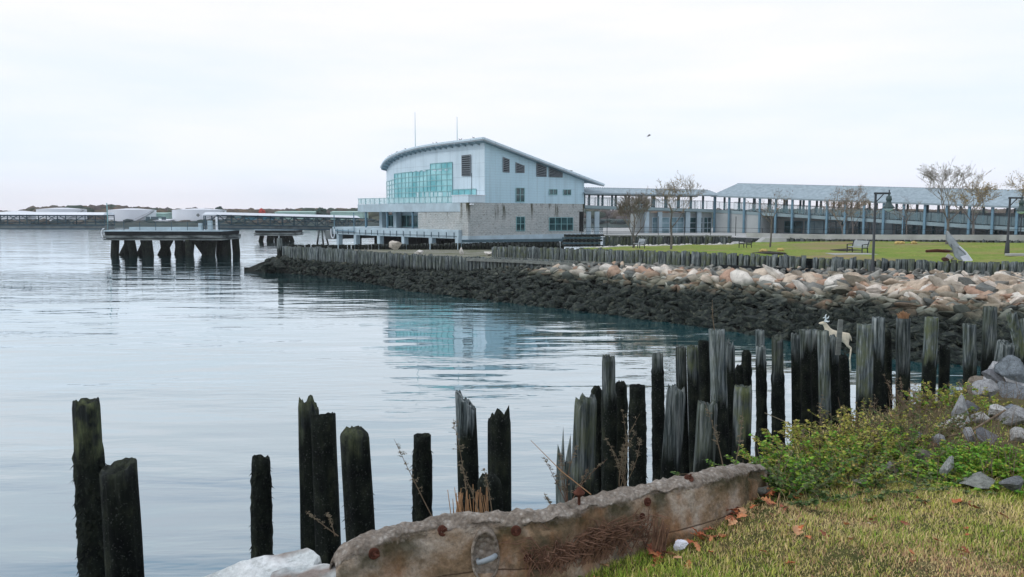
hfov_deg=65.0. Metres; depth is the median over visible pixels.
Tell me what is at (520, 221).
window
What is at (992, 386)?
boulder
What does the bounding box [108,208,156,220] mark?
storage tank
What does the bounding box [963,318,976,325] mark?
riprap boulder
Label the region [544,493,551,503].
dead weed
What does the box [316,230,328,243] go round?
pile bent
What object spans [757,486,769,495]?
boulder
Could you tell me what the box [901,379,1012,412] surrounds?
shrub
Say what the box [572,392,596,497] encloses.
piling
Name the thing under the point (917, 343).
riprap boulder
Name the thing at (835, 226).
window
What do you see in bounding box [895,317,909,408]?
piling
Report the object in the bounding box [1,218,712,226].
terrain
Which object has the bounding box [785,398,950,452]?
shrub
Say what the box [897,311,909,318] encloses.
dry tuft
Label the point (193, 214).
storage tank
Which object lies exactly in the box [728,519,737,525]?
oak leaf
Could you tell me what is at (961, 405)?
boulder
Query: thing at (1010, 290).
riprap boulder
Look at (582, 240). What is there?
timber crib
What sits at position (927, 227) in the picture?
window
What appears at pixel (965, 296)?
riprap boulder
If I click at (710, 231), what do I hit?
metal fence
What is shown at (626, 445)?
dead weed
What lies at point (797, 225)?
window
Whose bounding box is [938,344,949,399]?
piling
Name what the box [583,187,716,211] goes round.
covered walkway
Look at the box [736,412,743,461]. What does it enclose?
dead weed
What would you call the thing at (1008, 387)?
boulder
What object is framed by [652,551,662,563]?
oak leaf
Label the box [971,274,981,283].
riprap boulder
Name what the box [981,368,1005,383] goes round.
boulder
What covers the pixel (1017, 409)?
boulder
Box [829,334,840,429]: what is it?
piling
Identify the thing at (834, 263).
piling
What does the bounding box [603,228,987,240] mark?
promenade
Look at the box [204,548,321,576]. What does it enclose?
concrete slab
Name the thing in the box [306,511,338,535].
dead weed
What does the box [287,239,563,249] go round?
bulkhead
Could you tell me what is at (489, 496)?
dead weed
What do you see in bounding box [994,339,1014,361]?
piling
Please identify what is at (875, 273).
riprap boulder
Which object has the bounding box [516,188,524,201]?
window
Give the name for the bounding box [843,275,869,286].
riprap boulder
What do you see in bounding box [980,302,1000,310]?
riprap boulder
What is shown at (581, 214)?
doorway
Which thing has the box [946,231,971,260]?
sculpture
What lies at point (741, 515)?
oak leaf
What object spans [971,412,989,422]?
boulder
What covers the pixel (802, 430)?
dead weed
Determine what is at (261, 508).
piling
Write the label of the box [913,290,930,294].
riprap boulder
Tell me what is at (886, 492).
shrub
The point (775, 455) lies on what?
shrub
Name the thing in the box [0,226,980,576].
water
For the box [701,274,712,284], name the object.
riprap boulder
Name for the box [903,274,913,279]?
riprap boulder
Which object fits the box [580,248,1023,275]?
bulkhead
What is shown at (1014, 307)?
riprap boulder
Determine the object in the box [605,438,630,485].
dead weed
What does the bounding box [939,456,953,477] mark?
boulder
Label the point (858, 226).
window
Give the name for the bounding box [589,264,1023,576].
ground
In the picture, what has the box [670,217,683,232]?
window
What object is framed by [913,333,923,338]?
riprap boulder
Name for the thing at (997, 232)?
window
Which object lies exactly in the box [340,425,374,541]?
piling
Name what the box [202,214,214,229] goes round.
landing canopy
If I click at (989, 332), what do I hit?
piling
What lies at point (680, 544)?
rock
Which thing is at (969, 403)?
boulder
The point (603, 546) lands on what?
dead stem thicket
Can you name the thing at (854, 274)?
riprap boulder
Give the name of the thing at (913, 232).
window
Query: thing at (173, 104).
sky
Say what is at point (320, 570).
concrete slab
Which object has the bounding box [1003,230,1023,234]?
window
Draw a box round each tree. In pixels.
[316,207,328,218]
[612,185,653,247]
[649,170,705,248]
[746,190,792,246]
[818,184,868,233]
[839,187,879,233]
[891,196,921,234]
[916,159,992,243]
[942,171,1002,234]
[1002,170,1023,202]
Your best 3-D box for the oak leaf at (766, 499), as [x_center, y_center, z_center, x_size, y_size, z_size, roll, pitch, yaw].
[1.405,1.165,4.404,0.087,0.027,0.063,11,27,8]
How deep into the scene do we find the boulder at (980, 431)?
5.89 m
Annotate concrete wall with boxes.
[329,463,773,576]
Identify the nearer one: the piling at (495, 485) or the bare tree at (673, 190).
the piling at (495, 485)
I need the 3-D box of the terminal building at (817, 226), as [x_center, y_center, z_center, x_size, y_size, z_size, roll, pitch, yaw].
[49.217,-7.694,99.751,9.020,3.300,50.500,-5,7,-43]
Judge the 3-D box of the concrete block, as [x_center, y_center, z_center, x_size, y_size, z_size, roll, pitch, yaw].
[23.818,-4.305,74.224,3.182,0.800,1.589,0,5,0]
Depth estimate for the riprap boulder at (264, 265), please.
72.40 m
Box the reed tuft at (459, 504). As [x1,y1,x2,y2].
[447,487,488,512]
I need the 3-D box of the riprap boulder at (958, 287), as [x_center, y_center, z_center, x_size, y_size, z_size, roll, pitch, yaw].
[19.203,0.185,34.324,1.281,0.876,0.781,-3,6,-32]
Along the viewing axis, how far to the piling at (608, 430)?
12.16 m
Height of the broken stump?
0.219 m
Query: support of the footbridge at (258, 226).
on the mooring platform at (209, 241)
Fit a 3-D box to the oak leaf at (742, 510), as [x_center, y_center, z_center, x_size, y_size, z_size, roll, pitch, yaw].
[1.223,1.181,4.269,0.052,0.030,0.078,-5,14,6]
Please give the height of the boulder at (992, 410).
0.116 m
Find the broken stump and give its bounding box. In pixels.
[652,519,669,558]
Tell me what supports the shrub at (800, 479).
on the ground at (856, 558)
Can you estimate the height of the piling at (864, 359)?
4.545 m
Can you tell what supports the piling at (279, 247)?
on the bank
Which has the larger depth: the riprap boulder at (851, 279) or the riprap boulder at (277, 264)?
the riprap boulder at (277, 264)
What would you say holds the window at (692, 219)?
in the entrance pavilion
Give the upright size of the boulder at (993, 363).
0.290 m
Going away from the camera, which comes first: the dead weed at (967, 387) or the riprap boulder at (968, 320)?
the dead weed at (967, 387)
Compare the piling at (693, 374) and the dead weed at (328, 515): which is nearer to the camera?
the dead weed at (328, 515)
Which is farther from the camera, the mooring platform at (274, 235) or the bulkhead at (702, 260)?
the mooring platform at (274, 235)
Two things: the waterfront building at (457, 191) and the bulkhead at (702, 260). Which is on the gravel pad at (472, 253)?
the waterfront building at (457, 191)
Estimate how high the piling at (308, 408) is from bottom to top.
4.041 m
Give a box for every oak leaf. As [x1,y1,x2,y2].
[647,543,652,552]
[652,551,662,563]
[693,541,700,551]
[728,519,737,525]
[736,512,747,517]
[737,507,746,513]
[761,496,775,504]
[792,525,802,534]
[952,498,963,502]
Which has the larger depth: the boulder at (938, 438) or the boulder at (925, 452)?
the boulder at (938, 438)
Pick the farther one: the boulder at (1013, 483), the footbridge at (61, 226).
the footbridge at (61, 226)
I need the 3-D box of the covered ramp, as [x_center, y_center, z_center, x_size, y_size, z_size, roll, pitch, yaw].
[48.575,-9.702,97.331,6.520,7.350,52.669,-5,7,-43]
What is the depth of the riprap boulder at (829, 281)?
38.56 m
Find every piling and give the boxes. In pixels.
[70,397,106,576]
[99,457,144,576]
[248,454,274,557]
[277,238,281,258]
[298,395,318,552]
[310,412,340,563]
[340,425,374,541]
[411,433,432,521]
[455,390,479,511]
[478,472,503,512]
[487,406,510,511]
[556,430,571,503]
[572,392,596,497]
[591,385,601,494]
[599,354,617,490]
[615,380,627,487]
[626,384,647,486]
[651,352,664,481]
[660,384,685,479]
[675,346,688,475]
[687,345,699,472]
[693,399,717,471]
[698,340,710,402]
[708,328,729,465]
[725,337,734,462]
[730,384,751,464]
[735,364,743,384]
[741,349,751,385]
[755,329,764,345]
[755,344,767,430]
[755,428,771,462]
[771,334,785,450]
[791,333,801,452]
[799,329,812,439]
[810,329,818,434]
[817,330,831,433]
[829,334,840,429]
[830,257,837,276]
[839,353,851,421]
[855,323,873,423]
[872,316,884,414]
[884,331,892,414]
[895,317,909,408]
[920,316,938,400]
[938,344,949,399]
[962,323,976,392]
[980,306,996,375]
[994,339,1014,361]
[1006,312,1023,364]
[1020,318,1023,341]
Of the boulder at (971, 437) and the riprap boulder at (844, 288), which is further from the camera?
the riprap boulder at (844, 288)
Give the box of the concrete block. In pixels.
[756,237,786,241]
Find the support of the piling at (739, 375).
in the water
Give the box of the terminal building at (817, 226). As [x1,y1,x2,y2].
[715,213,1023,234]
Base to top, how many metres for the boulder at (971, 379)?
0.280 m
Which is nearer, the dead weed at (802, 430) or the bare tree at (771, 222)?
the dead weed at (802, 430)
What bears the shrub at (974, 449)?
on the ground at (856, 558)
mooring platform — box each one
[101,203,240,255]
[254,230,303,241]
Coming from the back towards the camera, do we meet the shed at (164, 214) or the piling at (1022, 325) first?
the shed at (164, 214)
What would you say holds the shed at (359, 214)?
on the terrain at (146, 224)
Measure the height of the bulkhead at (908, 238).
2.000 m
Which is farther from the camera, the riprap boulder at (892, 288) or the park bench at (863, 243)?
the park bench at (863, 243)
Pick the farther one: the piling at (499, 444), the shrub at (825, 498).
the piling at (499, 444)
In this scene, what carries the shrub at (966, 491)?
on the ground at (856, 558)
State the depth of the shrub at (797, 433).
5.69 m
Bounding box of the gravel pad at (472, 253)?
[346,249,529,259]
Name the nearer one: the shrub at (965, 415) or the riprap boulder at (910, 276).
the shrub at (965, 415)
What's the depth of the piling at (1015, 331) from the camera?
17.30 m
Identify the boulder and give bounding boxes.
[261,262,272,267]
[267,260,282,271]
[273,259,286,268]
[389,240,401,249]
[599,263,621,270]
[624,266,637,270]
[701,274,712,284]
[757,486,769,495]
[762,264,784,278]
[792,270,802,275]
[816,279,826,284]
[824,274,843,285]
[827,271,848,274]
[831,285,852,292]
[836,279,848,284]
[841,336,856,345]
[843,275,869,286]
[846,272,862,276]
[852,479,868,482]
[860,281,868,286]
[866,284,881,293]
[869,269,880,276]
[869,282,885,285]
[886,461,898,473]
[887,284,901,293]
[899,289,914,293]
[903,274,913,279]
[906,278,928,289]
[910,323,923,333]
[912,337,923,349]
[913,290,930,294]
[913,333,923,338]
[913,448,937,464]
[923,284,935,290]
[928,275,948,286]
[931,434,944,445]
[935,274,947,278]
[935,285,951,293]
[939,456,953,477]
[940,331,962,341]
[940,414,969,428]
[944,274,963,280]
[946,254,953,259]
[950,283,966,293]
[950,354,962,364]
[951,394,968,417]
[953,304,971,313]
[956,325,962,332]
[958,277,975,284]
[960,294,978,300]
[960,471,994,488]
[963,286,982,293]
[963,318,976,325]
[963,427,976,443]
[966,376,983,393]
[966,400,979,412]
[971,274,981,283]
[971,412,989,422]
[972,379,998,400]
[975,282,998,291]
[975,322,981,328]
[976,427,998,445]
[977,347,980,360]
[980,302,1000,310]
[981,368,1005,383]
[983,361,1023,385]
[984,280,996,286]
[988,404,1005,416]
[989,273,1018,284]
[992,290,1006,299]
[994,271,1009,275]
[994,355,1023,382]
[995,281,1008,284]
[996,283,1009,289]
[997,332,1011,339]
[997,381,1023,398]
[998,288,1014,293]
[998,476,1023,493]
[999,405,1023,425]
[1001,319,1020,329]
[1002,305,1018,310]
[1010,427,1023,441]
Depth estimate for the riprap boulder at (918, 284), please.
35.16 m
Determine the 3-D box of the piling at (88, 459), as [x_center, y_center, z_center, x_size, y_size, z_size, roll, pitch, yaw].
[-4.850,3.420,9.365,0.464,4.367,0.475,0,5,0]
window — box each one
[388,215,392,226]
[401,215,417,226]
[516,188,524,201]
[516,217,524,230]
[549,189,557,194]
[549,217,572,230]
[563,189,570,194]
[652,217,669,232]
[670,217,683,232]
[690,217,702,232]
[703,217,711,232]
[784,221,802,232]
[805,221,823,233]
[828,221,842,233]
[848,221,868,233]
[871,222,892,233]
[895,225,917,234]
[920,225,943,234]
[949,227,971,233]
[975,230,999,234]
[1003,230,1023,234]
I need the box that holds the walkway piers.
[586,212,701,233]
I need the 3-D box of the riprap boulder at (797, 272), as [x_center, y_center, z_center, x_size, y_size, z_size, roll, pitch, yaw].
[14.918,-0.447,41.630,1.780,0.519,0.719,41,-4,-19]
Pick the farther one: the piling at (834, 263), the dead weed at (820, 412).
the piling at (834, 263)
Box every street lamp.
[870,190,894,271]
[1004,195,1023,253]
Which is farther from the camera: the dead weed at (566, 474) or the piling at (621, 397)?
the piling at (621, 397)
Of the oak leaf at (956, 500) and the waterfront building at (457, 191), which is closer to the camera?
the oak leaf at (956, 500)
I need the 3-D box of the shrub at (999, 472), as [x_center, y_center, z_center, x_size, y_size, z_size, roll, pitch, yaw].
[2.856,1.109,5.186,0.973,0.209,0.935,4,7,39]
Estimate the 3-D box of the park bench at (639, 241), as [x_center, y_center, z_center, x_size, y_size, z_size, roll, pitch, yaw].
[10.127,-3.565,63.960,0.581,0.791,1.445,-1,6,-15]
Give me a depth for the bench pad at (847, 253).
47.56 m
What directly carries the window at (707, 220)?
in the entrance pavilion
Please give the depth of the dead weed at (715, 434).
4.83 m
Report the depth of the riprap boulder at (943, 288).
34.00 m
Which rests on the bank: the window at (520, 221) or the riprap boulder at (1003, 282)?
the riprap boulder at (1003, 282)
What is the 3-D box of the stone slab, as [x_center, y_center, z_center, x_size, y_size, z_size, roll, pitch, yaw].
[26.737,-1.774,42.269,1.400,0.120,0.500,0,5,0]
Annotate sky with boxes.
[0,0,1023,210]
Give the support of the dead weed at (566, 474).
on the ground at (856, 558)
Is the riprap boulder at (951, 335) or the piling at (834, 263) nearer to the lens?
the riprap boulder at (951, 335)
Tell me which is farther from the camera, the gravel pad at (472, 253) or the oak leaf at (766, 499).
the gravel pad at (472, 253)
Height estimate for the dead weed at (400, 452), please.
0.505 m
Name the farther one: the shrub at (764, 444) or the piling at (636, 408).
the piling at (636, 408)
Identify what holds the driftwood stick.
on the ground at (856, 558)
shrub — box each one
[671,459,874,508]
[705,449,897,495]
[734,426,872,468]
[757,445,847,476]
[761,406,895,459]
[778,440,916,487]
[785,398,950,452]
[786,428,932,476]
[806,465,953,502]
[826,402,961,443]
[834,420,989,468]
[864,403,1008,433]
[865,439,1023,487]
[866,460,1005,494]
[868,437,1023,494]
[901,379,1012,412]
[919,443,1023,489]
[942,445,1023,473]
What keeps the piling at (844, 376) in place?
in the water
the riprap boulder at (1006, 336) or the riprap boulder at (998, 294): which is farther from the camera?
the riprap boulder at (998, 294)
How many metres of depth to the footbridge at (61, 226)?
102.61 m
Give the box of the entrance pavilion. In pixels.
[630,213,711,232]
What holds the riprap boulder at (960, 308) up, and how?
on the bank
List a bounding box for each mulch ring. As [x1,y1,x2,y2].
[751,251,784,253]
[831,248,861,250]
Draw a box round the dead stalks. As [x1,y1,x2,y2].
[751,376,1023,488]
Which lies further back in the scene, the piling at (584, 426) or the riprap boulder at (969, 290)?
the riprap boulder at (969, 290)
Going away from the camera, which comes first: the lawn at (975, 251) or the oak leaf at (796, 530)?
the oak leaf at (796, 530)
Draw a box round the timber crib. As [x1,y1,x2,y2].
[562,234,603,246]
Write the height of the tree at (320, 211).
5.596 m
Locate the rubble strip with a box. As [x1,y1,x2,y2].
[596,242,743,247]
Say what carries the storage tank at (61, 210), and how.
on the terrain at (146, 224)
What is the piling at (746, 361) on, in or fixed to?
in the water
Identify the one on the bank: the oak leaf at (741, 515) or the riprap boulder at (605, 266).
the riprap boulder at (605, 266)
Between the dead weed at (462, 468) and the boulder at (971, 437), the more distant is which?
the boulder at (971, 437)
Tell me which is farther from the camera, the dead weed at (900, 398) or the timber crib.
the timber crib
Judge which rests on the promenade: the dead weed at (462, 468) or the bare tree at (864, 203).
the bare tree at (864, 203)
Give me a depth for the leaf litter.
4.09 m
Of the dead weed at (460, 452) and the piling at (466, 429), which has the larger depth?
the piling at (466, 429)
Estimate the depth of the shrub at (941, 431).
6.37 m
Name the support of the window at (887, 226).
in the terminal building at (817, 226)
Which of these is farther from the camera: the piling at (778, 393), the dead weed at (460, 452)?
the piling at (778, 393)
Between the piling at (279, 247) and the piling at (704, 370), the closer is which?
the piling at (704, 370)
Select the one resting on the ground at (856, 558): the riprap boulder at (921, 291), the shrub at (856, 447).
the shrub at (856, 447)
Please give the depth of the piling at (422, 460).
10.79 m
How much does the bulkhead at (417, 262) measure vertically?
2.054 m
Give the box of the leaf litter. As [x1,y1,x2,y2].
[605,431,1023,576]
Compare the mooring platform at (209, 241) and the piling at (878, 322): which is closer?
the piling at (878, 322)
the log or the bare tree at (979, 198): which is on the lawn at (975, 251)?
the log
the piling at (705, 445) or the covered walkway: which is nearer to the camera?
the piling at (705, 445)
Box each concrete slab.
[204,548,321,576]
[269,564,335,576]
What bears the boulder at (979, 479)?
on the ground at (856, 558)
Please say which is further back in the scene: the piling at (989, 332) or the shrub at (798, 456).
the piling at (989, 332)
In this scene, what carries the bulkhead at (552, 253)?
on the gravel pad at (472, 253)
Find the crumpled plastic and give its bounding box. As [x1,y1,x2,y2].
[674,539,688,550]
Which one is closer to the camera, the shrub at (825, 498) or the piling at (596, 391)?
the shrub at (825, 498)
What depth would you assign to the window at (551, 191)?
101.75 m
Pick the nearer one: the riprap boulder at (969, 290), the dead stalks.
the dead stalks
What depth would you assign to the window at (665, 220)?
112.49 m
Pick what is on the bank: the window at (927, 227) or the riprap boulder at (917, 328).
the riprap boulder at (917, 328)
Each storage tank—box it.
[1,211,35,218]
[36,207,86,220]
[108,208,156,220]
[172,208,226,220]
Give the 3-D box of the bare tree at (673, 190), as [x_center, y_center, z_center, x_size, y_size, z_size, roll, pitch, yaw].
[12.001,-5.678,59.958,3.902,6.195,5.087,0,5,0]
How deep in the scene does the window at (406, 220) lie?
107.29 m
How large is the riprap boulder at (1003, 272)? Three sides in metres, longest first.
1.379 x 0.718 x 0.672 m
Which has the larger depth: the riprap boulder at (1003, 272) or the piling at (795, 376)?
the riprap boulder at (1003, 272)
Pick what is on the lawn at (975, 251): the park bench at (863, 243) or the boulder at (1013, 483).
the park bench at (863, 243)
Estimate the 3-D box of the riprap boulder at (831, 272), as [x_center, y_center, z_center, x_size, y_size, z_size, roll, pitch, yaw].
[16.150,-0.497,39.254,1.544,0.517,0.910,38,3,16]
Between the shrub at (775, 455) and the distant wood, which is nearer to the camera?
the shrub at (775, 455)
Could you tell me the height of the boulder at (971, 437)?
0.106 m
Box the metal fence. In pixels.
[581,215,1023,238]
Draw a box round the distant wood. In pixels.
[0,204,1013,219]
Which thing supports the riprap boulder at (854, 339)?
on the bank
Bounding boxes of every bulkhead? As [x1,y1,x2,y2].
[282,246,578,272]
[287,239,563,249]
[490,245,585,264]
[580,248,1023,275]
[604,235,731,245]
[746,233,1023,242]
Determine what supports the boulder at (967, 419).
on the ground at (856, 558)
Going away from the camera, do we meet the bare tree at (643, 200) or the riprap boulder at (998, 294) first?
the riprap boulder at (998, 294)
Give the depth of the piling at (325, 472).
9.45 m
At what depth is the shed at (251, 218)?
343.67 m
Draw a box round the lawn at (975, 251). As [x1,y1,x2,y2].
[584,241,1023,263]
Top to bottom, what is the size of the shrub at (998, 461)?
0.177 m
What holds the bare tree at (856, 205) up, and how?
on the promenade
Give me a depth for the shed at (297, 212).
350.52 m
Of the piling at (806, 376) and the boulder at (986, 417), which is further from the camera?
the piling at (806, 376)
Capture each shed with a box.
[153,217,173,220]
[156,212,171,218]
[236,217,274,219]
[275,211,322,219]
[330,211,367,219]
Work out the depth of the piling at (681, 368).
13.77 m
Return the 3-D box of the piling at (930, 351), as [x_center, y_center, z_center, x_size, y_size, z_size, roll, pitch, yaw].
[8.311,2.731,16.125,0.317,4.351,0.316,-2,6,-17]
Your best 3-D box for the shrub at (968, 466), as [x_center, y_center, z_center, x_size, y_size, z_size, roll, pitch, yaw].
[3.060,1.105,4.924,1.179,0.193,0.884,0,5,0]
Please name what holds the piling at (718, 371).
in the water
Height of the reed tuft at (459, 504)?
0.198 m
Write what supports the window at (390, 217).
in the waterfront building at (457, 191)
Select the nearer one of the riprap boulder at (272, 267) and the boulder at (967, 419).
the boulder at (967, 419)
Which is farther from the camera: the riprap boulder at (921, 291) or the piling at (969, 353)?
the riprap boulder at (921, 291)
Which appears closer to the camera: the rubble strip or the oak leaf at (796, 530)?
the oak leaf at (796, 530)
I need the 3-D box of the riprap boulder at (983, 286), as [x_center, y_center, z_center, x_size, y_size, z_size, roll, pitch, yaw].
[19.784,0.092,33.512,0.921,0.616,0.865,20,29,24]
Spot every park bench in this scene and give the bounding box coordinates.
[632,239,645,248]
[739,238,752,247]
[846,240,869,252]
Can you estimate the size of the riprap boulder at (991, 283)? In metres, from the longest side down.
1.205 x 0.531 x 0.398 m
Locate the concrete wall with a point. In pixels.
(461, 544)
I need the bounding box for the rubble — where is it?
[265,255,1023,366]
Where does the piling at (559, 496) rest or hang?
in the water
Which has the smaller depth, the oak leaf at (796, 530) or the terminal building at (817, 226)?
the oak leaf at (796, 530)
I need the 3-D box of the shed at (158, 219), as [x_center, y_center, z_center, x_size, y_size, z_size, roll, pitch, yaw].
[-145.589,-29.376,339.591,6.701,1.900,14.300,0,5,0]
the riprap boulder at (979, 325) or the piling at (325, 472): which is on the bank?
the riprap boulder at (979, 325)
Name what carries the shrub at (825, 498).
on the ground at (856, 558)
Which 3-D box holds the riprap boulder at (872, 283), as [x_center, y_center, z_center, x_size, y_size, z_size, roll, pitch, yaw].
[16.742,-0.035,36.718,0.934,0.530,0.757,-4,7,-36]
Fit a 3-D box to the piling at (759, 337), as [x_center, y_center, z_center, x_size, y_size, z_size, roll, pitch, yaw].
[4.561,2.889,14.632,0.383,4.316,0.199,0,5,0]
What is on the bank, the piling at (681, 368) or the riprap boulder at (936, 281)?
the riprap boulder at (936, 281)
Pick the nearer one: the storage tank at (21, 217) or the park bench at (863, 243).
the park bench at (863, 243)
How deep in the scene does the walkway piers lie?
110.61 m
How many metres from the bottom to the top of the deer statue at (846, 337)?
1.753 m
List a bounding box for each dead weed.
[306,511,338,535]
[324,512,335,535]
[396,444,431,515]
[451,419,468,490]
[457,461,479,512]
[481,468,493,510]
[539,449,590,494]
[541,445,606,501]
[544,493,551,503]
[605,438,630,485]
[616,409,641,486]
[705,403,723,465]
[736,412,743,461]
[799,429,805,450]
[816,395,824,431]
[883,373,916,415]
[899,381,937,419]
[958,377,972,393]
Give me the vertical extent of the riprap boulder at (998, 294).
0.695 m
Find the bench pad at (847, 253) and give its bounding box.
[826,253,870,254]
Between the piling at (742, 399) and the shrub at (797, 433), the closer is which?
the shrub at (797, 433)
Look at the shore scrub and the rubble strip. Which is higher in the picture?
the shore scrub
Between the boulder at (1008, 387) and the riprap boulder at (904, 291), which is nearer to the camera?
the boulder at (1008, 387)
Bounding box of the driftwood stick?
[946,409,1005,437]
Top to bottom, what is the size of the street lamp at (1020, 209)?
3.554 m
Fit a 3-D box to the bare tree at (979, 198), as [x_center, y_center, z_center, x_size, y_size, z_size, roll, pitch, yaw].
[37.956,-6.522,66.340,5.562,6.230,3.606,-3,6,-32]
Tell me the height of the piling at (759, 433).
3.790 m
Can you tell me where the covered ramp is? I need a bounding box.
[711,183,1023,234]
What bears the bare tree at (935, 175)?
on the lawn at (975, 251)
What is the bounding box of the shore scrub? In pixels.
[1,218,712,223]
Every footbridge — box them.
[0,212,114,229]
[203,212,367,229]
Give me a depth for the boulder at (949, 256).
37.75 m
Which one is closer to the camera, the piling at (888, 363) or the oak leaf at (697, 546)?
the oak leaf at (697, 546)
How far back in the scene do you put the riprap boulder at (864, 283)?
36.70 m
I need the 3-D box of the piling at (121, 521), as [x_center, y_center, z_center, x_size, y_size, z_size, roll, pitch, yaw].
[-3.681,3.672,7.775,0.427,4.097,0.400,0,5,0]
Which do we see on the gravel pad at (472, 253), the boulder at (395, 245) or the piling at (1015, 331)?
the boulder at (395, 245)
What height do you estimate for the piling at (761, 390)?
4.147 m
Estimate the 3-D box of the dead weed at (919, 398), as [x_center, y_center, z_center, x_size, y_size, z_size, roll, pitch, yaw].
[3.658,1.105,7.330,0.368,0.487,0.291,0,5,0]
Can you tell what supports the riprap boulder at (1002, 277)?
on the bank
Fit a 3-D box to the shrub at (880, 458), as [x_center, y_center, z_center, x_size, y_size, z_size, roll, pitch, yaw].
[2.059,1.096,4.995,0.931,0.241,0.727,0,5,0]
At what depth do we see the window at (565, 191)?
103.42 m
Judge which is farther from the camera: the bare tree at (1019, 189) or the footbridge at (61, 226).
the footbridge at (61, 226)
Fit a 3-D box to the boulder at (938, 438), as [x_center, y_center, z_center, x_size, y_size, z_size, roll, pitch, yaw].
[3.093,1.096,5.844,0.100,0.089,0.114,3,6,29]
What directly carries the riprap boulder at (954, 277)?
on the bank
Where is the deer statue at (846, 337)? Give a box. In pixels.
[819,314,851,358]
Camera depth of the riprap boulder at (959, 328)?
30.51 m
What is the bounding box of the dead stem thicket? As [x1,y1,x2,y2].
[498,504,668,576]
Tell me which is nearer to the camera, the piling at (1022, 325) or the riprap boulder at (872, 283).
the piling at (1022, 325)
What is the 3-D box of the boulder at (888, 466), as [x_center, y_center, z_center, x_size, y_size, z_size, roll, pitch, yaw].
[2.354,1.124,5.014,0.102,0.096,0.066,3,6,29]
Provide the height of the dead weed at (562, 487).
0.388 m
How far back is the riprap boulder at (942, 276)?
35.36 m
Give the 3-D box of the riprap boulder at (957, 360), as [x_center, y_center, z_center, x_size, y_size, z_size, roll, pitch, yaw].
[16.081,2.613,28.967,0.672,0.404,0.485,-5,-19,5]
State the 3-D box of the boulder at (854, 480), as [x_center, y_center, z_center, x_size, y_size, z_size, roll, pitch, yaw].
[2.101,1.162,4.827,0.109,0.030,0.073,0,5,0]
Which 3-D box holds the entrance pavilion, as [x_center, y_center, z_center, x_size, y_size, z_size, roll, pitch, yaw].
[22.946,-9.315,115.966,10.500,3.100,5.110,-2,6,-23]
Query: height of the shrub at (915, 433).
0.298 m
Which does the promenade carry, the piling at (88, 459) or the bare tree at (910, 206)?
the bare tree at (910, 206)
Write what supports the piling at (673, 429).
in the water
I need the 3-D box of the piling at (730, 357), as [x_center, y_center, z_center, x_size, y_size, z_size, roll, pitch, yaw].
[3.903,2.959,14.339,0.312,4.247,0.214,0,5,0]
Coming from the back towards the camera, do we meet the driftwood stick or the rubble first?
the rubble
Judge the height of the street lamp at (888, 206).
4.637 m
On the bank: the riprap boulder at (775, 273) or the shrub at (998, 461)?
the riprap boulder at (775, 273)
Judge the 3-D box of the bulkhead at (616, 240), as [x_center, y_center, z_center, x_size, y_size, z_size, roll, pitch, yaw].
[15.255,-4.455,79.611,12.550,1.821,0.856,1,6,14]
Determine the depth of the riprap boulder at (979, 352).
28.89 m
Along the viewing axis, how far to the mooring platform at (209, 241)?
101.75 m
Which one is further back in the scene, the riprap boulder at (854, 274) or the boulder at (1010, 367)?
the riprap boulder at (854, 274)
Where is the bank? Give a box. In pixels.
[244,259,962,347]
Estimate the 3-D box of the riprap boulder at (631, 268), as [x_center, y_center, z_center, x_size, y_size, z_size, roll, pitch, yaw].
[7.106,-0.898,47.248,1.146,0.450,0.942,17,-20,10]
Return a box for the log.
[925,249,949,251]
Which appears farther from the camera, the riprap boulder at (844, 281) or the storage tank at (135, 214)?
the storage tank at (135, 214)
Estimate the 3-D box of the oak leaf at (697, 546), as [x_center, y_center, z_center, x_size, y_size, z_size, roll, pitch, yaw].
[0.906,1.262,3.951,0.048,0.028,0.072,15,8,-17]
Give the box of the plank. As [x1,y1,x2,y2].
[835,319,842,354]
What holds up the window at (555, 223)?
in the waterfront building at (457, 191)
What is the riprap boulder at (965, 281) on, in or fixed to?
on the bank
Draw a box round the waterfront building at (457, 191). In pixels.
[325,134,604,249]
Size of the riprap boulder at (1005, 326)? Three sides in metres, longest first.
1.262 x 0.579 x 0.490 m
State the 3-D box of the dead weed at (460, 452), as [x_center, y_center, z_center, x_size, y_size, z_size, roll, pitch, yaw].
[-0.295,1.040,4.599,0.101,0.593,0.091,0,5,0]
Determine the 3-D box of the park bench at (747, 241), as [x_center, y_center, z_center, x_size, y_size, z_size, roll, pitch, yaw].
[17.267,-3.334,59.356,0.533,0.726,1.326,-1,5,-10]
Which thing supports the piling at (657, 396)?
in the water
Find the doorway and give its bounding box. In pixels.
[579,212,583,230]
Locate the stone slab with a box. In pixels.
[1005,253,1023,255]
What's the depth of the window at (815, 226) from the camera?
108.50 m
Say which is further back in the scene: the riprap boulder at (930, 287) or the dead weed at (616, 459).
the riprap boulder at (930, 287)
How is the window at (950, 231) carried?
in the terminal building at (817, 226)
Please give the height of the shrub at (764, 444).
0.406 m
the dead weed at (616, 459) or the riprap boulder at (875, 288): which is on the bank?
the riprap boulder at (875, 288)
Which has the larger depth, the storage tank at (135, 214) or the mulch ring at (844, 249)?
the storage tank at (135, 214)
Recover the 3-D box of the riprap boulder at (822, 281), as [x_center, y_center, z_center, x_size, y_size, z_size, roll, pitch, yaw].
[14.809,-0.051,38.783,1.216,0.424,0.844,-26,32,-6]
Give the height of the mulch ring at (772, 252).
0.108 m
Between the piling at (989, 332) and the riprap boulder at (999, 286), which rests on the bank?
the riprap boulder at (999, 286)

